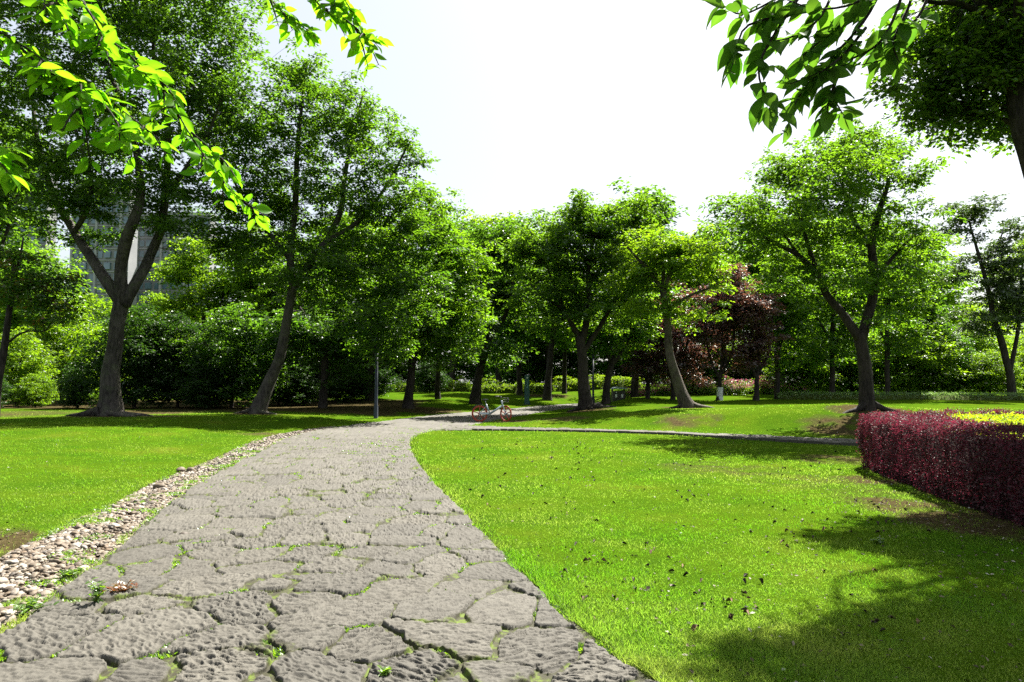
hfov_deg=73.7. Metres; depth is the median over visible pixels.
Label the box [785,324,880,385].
tree
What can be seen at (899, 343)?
tree
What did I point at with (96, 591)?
weed
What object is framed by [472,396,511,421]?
bicycle
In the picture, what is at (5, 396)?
shrub
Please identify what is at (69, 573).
weed
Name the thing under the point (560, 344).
tree
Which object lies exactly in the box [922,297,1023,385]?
tree
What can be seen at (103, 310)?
bush
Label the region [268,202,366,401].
tree
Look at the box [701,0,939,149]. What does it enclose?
overhanging tree
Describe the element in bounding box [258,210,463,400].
tree
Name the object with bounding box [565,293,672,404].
tree
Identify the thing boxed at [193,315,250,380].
tree
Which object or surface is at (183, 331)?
shrub
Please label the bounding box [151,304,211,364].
tree
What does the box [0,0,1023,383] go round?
sky
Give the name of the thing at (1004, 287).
tree
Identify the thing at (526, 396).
marker post
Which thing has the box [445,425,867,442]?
side path
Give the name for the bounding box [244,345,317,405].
shrub
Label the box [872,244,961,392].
tree
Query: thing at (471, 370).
bush
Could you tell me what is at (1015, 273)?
tree
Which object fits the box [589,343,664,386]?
bush
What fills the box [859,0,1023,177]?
tree
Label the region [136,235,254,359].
tree
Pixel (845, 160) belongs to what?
tree
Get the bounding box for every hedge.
[774,390,1023,400]
[855,407,1023,526]
[943,411,1023,440]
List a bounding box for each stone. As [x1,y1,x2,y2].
[153,483,165,487]
[176,467,185,471]
[186,467,194,471]
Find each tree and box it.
[0,0,318,415]
[0,0,394,232]
[0,112,70,318]
[0,237,90,410]
[0,241,91,351]
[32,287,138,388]
[89,318,105,329]
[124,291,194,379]
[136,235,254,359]
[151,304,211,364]
[174,50,469,413]
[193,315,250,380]
[205,221,312,370]
[229,301,404,407]
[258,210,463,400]
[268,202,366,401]
[336,178,501,408]
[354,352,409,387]
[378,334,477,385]
[410,259,482,398]
[429,218,499,383]
[441,212,550,403]
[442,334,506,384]
[459,210,534,384]
[477,335,570,384]
[482,242,565,394]
[484,188,678,411]
[491,225,595,388]
[514,263,578,400]
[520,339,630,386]
[536,254,584,393]
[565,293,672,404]
[580,176,698,397]
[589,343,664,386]
[596,222,746,407]
[606,294,682,398]
[641,280,722,399]
[641,343,728,383]
[658,224,745,388]
[679,217,753,394]
[680,262,763,399]
[692,118,969,412]
[700,341,740,386]
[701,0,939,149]
[716,280,794,400]
[727,332,795,385]
[731,206,878,382]
[740,239,831,398]
[780,217,881,394]
[780,227,850,378]
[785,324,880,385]
[820,199,955,383]
[839,228,950,394]
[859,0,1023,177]
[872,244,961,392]
[873,227,987,332]
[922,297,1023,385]
[928,191,1023,395]
[967,239,1023,321]
[987,309,1023,370]
[997,322,1023,382]
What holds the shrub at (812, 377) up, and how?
on the lawn at (804, 420)
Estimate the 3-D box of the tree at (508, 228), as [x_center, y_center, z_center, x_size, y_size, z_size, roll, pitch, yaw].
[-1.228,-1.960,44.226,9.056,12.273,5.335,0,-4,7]
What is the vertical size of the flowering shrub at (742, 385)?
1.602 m
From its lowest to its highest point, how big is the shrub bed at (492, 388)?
1.490 m
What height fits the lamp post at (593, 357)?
4.100 m
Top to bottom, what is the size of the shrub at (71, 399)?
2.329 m
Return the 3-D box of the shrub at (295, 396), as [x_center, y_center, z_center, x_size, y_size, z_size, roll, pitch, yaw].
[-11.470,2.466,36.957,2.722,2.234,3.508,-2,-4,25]
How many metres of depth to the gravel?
6.62 m
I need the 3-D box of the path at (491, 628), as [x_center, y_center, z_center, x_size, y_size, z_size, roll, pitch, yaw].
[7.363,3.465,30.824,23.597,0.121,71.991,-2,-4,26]
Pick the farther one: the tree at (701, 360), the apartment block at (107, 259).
the apartment block at (107, 259)
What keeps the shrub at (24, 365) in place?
on the lawn at (804, 420)
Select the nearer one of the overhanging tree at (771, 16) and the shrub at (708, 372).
the overhanging tree at (771, 16)
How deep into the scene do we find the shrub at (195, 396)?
32.88 m
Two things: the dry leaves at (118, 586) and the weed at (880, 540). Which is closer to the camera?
the dry leaves at (118, 586)
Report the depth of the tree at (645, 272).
30.90 m
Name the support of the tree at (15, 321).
on the lawn at (804, 420)
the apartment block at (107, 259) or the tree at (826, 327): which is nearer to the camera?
the tree at (826, 327)
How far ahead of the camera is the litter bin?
47.66 m
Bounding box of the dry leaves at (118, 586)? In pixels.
[100,580,137,592]
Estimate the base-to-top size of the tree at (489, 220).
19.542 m
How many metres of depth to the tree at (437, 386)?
46.80 m
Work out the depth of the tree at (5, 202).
42.62 m
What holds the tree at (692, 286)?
on the lawn at (804, 420)
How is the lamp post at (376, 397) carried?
on the lawn at (804, 420)
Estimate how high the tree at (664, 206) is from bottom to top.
16.212 m
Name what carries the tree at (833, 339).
on the lawn at (804, 420)
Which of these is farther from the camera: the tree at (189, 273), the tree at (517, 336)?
the tree at (517, 336)
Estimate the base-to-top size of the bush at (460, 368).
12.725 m
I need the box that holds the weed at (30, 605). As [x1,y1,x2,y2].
[10,594,59,614]
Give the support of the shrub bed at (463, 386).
on the lawn at (804, 420)
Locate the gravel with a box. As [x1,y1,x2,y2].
[0,426,334,632]
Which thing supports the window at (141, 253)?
in the apartment block at (149, 285)
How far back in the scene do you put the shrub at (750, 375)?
56.98 m
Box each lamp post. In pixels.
[374,337,380,418]
[591,351,594,402]
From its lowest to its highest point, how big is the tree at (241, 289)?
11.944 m
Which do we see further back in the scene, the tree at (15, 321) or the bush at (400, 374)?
the bush at (400, 374)
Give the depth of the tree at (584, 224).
34.69 m
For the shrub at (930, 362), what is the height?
5.772 m
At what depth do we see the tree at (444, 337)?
36.75 m
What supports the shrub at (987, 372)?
on the lawn at (804, 420)
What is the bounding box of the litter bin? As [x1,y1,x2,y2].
[610,387,626,401]
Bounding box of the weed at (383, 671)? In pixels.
[377,665,391,675]
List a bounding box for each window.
[79,263,86,268]
[98,251,102,257]
[104,251,111,257]
[104,263,110,268]
[139,251,143,256]
[145,283,151,288]
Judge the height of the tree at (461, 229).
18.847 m
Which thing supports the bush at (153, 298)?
on the lawn at (804, 420)
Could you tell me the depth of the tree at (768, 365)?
74.67 m
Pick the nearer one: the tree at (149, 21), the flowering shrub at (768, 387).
the tree at (149, 21)
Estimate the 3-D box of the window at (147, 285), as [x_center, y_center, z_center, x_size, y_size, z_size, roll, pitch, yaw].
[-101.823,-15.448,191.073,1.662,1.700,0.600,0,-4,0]
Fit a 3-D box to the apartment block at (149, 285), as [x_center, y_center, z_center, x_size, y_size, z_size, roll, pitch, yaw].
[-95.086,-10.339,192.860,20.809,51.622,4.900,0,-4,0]
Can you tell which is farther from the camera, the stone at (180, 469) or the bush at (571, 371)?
the bush at (571, 371)
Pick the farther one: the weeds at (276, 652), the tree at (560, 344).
the tree at (560, 344)
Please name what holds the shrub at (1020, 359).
on the lawn at (804, 420)
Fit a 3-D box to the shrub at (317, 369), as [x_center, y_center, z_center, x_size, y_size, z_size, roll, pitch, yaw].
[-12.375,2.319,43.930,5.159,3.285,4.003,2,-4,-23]
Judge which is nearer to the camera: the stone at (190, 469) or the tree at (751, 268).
the stone at (190, 469)
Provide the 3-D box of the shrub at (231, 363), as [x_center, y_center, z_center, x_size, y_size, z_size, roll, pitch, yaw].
[-14.207,0.699,34.556,6.732,5.687,5.224,0,-4,5]
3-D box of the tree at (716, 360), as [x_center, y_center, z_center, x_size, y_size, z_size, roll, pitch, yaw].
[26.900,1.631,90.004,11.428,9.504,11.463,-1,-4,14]
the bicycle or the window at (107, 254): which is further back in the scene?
the window at (107, 254)
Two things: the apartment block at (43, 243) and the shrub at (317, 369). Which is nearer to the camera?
the shrub at (317, 369)
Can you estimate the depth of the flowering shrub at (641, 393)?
49.54 m
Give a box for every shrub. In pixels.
[0,326,60,405]
[1,374,15,407]
[9,371,57,406]
[18,292,105,400]
[52,363,98,408]
[61,303,199,407]
[129,310,216,407]
[162,301,297,407]
[170,363,234,408]
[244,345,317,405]
[273,366,328,405]
[301,356,353,400]
[313,364,374,402]
[348,353,405,399]
[414,358,451,392]
[625,383,654,398]
[644,379,670,395]
[666,346,716,392]
[684,371,716,394]
[713,353,772,394]
[715,375,753,395]
[748,374,787,393]
[762,343,847,393]
[771,381,812,394]
[806,324,908,393]
[846,320,978,394]
[911,330,1002,394]
[949,348,1023,395]
[996,335,1023,391]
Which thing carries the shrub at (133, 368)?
on the lawn at (804, 420)
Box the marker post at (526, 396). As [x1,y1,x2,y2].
[524,375,529,404]
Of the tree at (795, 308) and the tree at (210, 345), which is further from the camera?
the tree at (210, 345)
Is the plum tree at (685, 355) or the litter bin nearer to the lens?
the plum tree at (685, 355)
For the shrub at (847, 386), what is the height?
5.614 m
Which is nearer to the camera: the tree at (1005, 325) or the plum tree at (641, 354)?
the plum tree at (641, 354)
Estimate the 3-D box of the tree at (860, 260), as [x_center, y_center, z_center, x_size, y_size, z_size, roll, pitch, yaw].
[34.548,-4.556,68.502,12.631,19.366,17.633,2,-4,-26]
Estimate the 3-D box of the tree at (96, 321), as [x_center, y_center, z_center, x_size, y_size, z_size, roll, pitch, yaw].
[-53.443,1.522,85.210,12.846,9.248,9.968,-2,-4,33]
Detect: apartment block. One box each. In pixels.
[0,163,56,257]
[68,179,137,382]
[135,212,216,319]
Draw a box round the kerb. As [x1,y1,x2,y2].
[472,428,858,445]
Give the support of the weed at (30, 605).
on the gravel
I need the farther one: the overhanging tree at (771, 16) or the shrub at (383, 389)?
the shrub at (383, 389)
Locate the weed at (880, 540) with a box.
[870,537,884,543]
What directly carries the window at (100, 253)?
in the apartment block at (107, 259)
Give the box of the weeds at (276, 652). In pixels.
[0,427,615,660]
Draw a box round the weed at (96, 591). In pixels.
[85,577,106,602]
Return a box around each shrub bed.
[393,375,471,391]
[472,378,543,393]
[551,374,642,391]
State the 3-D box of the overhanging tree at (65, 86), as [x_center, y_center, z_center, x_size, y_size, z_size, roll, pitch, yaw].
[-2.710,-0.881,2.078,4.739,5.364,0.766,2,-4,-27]
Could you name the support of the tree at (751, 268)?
on the lawn at (804, 420)
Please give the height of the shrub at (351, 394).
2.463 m
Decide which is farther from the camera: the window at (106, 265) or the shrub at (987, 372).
the window at (106, 265)
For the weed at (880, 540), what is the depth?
6.47 m
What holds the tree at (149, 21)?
on the lawn at (804, 420)
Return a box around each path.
[0,403,658,681]
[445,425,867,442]
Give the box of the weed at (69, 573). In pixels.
[55,566,84,578]
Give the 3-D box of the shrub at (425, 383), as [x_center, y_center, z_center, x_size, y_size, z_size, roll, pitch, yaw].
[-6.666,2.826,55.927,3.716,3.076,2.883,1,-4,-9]
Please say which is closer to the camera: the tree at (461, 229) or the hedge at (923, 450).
the hedge at (923, 450)
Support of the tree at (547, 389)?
on the lawn at (804, 420)
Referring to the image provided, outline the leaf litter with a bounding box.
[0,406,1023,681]
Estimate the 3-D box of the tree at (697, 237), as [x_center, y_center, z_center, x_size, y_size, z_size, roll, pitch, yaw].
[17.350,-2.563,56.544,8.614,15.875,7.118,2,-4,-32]
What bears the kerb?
on the lawn at (804, 420)
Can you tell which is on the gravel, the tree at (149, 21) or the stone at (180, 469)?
the stone at (180, 469)
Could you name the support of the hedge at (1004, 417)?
on the lawn at (804, 420)
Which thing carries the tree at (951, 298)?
on the lawn at (804, 420)
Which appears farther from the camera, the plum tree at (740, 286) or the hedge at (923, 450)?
the plum tree at (740, 286)
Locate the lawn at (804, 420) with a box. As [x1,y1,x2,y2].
[0,384,1023,681]
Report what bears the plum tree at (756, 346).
on the lawn at (804, 420)
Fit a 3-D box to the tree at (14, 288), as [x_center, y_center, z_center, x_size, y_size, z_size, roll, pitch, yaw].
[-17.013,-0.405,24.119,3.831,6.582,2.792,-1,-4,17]
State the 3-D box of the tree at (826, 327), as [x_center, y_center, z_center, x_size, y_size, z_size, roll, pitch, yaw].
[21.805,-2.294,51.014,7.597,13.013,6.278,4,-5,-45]
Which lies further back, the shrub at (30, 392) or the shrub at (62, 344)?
the shrub at (62, 344)
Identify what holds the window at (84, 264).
in the apartment block at (107, 259)
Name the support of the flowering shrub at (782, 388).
on the lawn at (804, 420)
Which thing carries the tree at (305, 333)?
on the lawn at (804, 420)
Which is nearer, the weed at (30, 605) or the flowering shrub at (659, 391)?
the weed at (30, 605)
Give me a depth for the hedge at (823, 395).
41.64 m
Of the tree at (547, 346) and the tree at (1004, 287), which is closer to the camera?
the tree at (1004, 287)
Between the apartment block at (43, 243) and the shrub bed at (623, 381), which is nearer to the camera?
the shrub bed at (623, 381)
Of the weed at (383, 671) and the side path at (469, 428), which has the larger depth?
the side path at (469, 428)
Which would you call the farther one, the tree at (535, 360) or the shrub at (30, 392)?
the tree at (535, 360)
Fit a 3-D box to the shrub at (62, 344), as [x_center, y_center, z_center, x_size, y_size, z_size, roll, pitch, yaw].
[-28.940,0.491,44.087,6.164,7.369,6.183,0,-4,2]
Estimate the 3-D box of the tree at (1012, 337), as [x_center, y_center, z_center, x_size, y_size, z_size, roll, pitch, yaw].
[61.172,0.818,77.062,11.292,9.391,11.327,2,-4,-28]
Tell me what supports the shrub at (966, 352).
on the lawn at (804, 420)
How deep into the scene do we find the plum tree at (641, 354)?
42.68 m
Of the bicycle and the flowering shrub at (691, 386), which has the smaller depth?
the bicycle
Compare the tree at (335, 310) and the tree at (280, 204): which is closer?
the tree at (280, 204)

